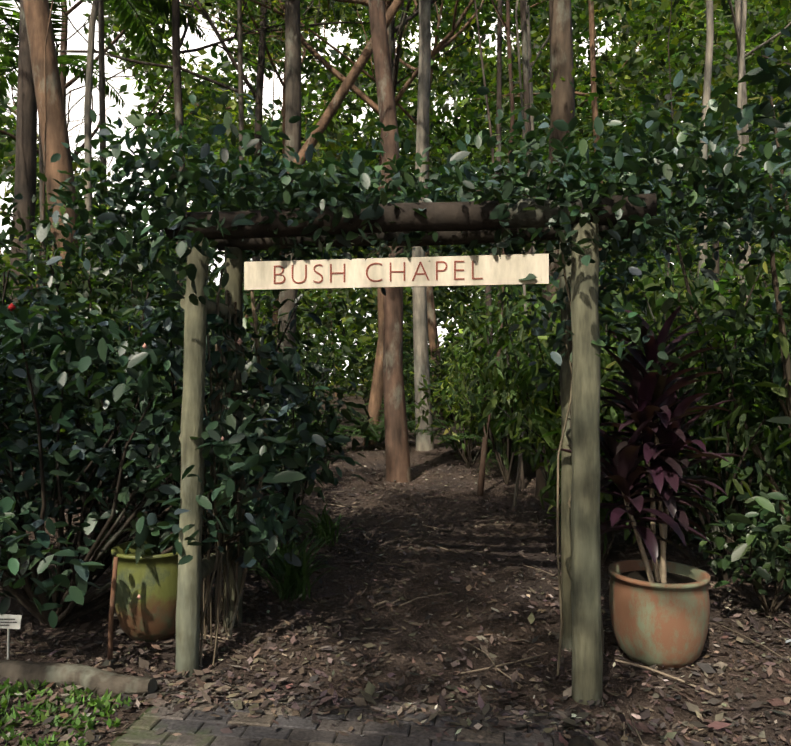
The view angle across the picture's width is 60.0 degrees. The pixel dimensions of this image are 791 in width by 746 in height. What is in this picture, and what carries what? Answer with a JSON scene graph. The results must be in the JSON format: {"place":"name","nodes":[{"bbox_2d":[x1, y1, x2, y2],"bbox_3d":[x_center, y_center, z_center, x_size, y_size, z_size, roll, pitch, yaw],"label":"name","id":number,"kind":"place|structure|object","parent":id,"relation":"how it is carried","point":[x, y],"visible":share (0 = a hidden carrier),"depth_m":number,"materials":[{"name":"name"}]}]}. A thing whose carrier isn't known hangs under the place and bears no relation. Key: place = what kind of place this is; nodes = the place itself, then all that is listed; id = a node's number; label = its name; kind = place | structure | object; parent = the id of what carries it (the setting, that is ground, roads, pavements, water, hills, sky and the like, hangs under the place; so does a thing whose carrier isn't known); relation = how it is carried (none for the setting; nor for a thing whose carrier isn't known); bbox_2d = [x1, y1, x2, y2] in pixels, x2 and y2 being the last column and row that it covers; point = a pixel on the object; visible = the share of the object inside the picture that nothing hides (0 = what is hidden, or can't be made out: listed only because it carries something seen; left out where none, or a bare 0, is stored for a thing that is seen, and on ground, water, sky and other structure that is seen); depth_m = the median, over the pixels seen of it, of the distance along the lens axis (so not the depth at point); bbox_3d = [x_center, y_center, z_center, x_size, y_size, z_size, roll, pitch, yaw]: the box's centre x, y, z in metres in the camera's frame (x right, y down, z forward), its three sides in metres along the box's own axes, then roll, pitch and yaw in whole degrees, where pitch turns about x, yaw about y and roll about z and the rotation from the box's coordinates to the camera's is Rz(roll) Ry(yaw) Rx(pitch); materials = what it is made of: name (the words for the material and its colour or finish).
{"place":"outdoors","nodes":[
{"label":"outdoors","id":0,"kind":"place"},
{"bbox_2d":[110,687,568,745],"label":"paving path","id":1,"kind":"structure","parent":0,"point":[194,729],"depth_m":3.03,"materials":[{"name":"grey brick"}]},
{"bbox_2d":[0,385,790,745],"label":"terrain","id":2,"kind":"structure","parent":0,"point":[502,575],"depth_m":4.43,"materials":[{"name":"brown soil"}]},
{"bbox_2d":[0,614,21,659],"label":"plant label","id":3,"kind":"object","parent":2,"relation":"on","point":[8,622],"visible":0.81,"depth_m":3.59,"materials":[{"name":"paint"}]},
{"bbox_2d":[23,0,83,489],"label":"tree","id":4,"kind":"object","parent":2,"relation":"on","point":[37,13],"visible":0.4,"depth_m":9.11,"materials":[{"name":"brown plant"}]},
{"bbox_2d":[0,678,133,745],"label":"weed groundcover","id":5,"kind":"object","parent":2,"relation":"on","point":[10,690],"visible":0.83,"depth_m":3.14,"materials":[{"name":"green plant"}]},
{"bbox_2d":[84,0,98,281],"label":"thin tree","id":6,"kind":"object","parent":2,"relation":"on","point":[88,92],"visible":0.38,"depth_m":11.91,"materials":[{"name":"grey plant"}]},
{"bbox_2d":[107,557,117,659],"bbox_3d":[-1.549,1.320,3.752,0.052,0.621,0.028,0,-1,-1],"label":"wooden stake","id":7,"kind":"object","parent":2,"relation":"on","point":[111,613],"visible":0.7,"depth_m":3.75,"materials":[{"name":"brown wood"}]},
{"bbox_2d":[8,0,284,393],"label":"tree","id":8,"kind":"object","parent":2,"relation":"on","point":[26,154],"visible":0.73,"depth_m":11.38,"materials":[{"name":"brown plant"}]},
{"bbox_2d":[111,508,220,641],"bbox_3d":[-1.404,1.190,4.173,0.630,0.808,0.776,0,-1,-1],"label":"glazed pot","id":9,"kind":"object","parent":2,"relation":"on","point":[149,576],"visible":0.58,"depth_m":3.98,"materials":[{"name":"green ceramic"}]},
{"bbox_2d":[0,285,364,627],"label":"camellia bush","id":10,"kind":"object","parent":2,"relation":"on","point":[28,584],"visible":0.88,"depth_m":3.94,"materials":[{"name":"green plant"}]},
{"bbox_2d":[0,193,370,603],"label":"dark shrub","id":11,"kind":"object","parent":2,"relation":"on","point":[291,574],"visible":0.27,"depth_m":5.67,"materials":[{"name":"green plant"}]},
{"bbox_2d":[172,0,327,306],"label":"thin tree","id":12,"kind":"object","parent":2,"relation":"on","point":[177,42],"visible":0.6,"depth_m":13.15,"materials":[{"name":"grey plant"}]},
{"bbox_2d":[180,0,352,349],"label":"tree","id":13,"kind":"object","parent":2,"relation":"on","point":[274,317],"visible":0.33,"depth_m":17.90,"materials":[{"name":"green plant"}]},
{"bbox_2d":[57,0,491,351],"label":"tree","id":14,"kind":"object","parent":2,"relation":"on","point":[258,95],"visible":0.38,"depth_m":16.88,"materials":[{"name":"brown plant"}]},
{"bbox_2d":[271,0,301,445],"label":"grey tree","id":15,"kind":"object","parent":2,"relation":"on","point":[293,94],"visible":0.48,"depth_m":13.44,"materials":[{"name":"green plant"}]},
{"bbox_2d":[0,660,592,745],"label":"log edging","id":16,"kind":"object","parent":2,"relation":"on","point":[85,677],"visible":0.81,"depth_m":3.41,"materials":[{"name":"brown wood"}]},
{"bbox_2d":[215,0,403,294],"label":"leaning tree","id":17,"kind":"object","parent":2,"relation":"on","point":[330,111],"visible":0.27,"depth_m":13.06,"materials":[{"name":"brown plant"}]},
{"bbox_2d":[210,0,470,422],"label":"tree","id":18,"kind":"object","parent":2,"relation":"on","point":[432,327],"visible":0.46,"depth_m":18.86,"materials":[{"name":"brown plant"}]},
{"bbox_2d":[281,0,434,450],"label":"pale tree","id":19,"kind":"object","parent":2,"relation":"on","point":[421,347],"visible":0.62,"depth_m":12.91,"materials":[{"name":"grey plant"}]},
{"bbox_2d":[5,0,762,508],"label":"saplings","id":20,"kind":"object","parent":2,"relation":"on","point":[525,292],"visible":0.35,"depth_m":8.47,"materials":[{"name":"green plant"}]},
{"bbox_2d":[368,0,411,482],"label":"red tree","id":21,"kind":"object","parent":2,"relation":"on","point":[397,459],"visible":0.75,"depth_m":10.03,"materials":[{"name":"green plant"}]},
{"bbox_2d":[0,0,790,414],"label":"forest foliage","id":22,"kind":"object","parent":2,"relation":"on","point":[628,18],"visible":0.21,"depth_m":24.74,"materials":[{"name":"green plant"}]},
{"bbox_2d":[0,205,790,580],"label":"understory shrub","id":23,"kind":"object","parent":2,"relation":"on","point":[532,411],"visible":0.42,"depth_m":6.52,"materials":[{"name":"green plant"}]},
{"bbox_2d":[0,0,790,444],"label":"forest trees","id":24,"kind":"object","parent":2,"relation":"on","point":[374,406],"visible":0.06,"depth_m":16.23,"materials":[{"name":"green plant"}]},
{"bbox_2d":[0,0,790,522],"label":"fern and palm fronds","id":25,"kind":"object","parent":2,"relation":"on","point":[78,66],"visible":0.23,"depth_m":13.91,"materials":[{"name":"green plant"}]},
{"bbox_2d":[164,193,656,704],"bbox_3d":[0.069,0.487,3.832,2.513,2.843,0.818,0,-1,8],"label":"arbor gateway with sign","id":26,"kind":"object","parent":2,"relation":"on","point":[580,541],"visible":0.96,"depth_m":3.62,"materials":[{"name":"grey wood"}]},
{"bbox_2d":[36,70,790,674],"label":"climbing vine","id":27,"kind":"object","parent":2,"relation":"on","point":[280,190],"visible":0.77,"depth_m":3.52,"materials":[{"name":"green plant"}]},
{"bbox_2d":[280,0,574,499],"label":"thick tree","id":28,"kind":"object","parent":2,"relation":"on","point":[561,58],"visible":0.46,"depth_m":8.44,"materials":[{"name":"brown plant"}]},
{"bbox_2d":[485,0,502,456],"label":"thin tree","id":29,"kind":"object","parent":2,"relation":"on","point":[499,90],"visible":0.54,"depth_m":12.33,"materials":[{"name":"brown plant"}]},
{"bbox_2d":[477,0,514,495],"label":"tree trunk","id":30,"kind":"object","parent":2,"relation":"on","point":[480,487],"visible":0.58,"depth_m":8.71,"materials":[{"name":"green plant"}]},
{"bbox_2d":[519,0,533,453],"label":"thin tree","id":31,"kind":"object","parent":2,"relation":"on","point":[525,69],"visible":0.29,"depth_m":12.53,"materials":[{"name":"brown plant"}]},
{"bbox_2d":[525,0,548,311],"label":"tree","id":32,"kind":"object","parent":2,"relation":"on","point":[531,64],"visible":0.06,"depth_m":16.68,"materials":[{"name":"brown plant"}]},
{"bbox_2d":[550,305,743,668],"bbox_3d":[1.421,0.601,3.875,0.990,2.000,0.838,0,-1,-17],"label":"potted plant","id":33,"kind":"object","parent":2,"relation":"on","point":[660,613],"visible":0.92,"depth_m":3.78,"materials":[{"name":"purple plant"}]},
{"bbox_2d":[542,0,790,298],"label":"tree","id":34,"kind":"object","parent":2,"relation":"on","point":[737,18],"visible":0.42,"depth_m":13.30,"materials":[{"name":"grey plant"}]},
{"bbox_2d":[600,26,790,615],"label":"shrub","id":35,"kind":"object","parent":2,"relation":"on","point":[773,542],"visible":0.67,"depth_m":4.46,"materials":[{"name":"green plant"}]},
{"bbox_2d":[697,0,713,290],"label":"pale tree","id":36,"kind":"object","parent":2,"relation":"on","point":[708,53],"visible":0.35,"depth_m":10.25,"materials":[{"name":"grey plant"}]},
{"bbox_2d":[737,0,746,283],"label":"pale tree","id":37,"kind":"object","parent":2,"relation":"on","point":[742,55],"visible":0.31,"depth_m":11.58,"materials":[{"name":"grey plant"}]},
{"bbox_2d":[0,0,790,381],"bbox_3d":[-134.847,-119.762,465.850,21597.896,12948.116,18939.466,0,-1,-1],"label":"sky","id":38,"kind":"structure","parent":0,"point":[272,86],"depth_m":690.38,"materials":[{"name":"white"}]}
]}

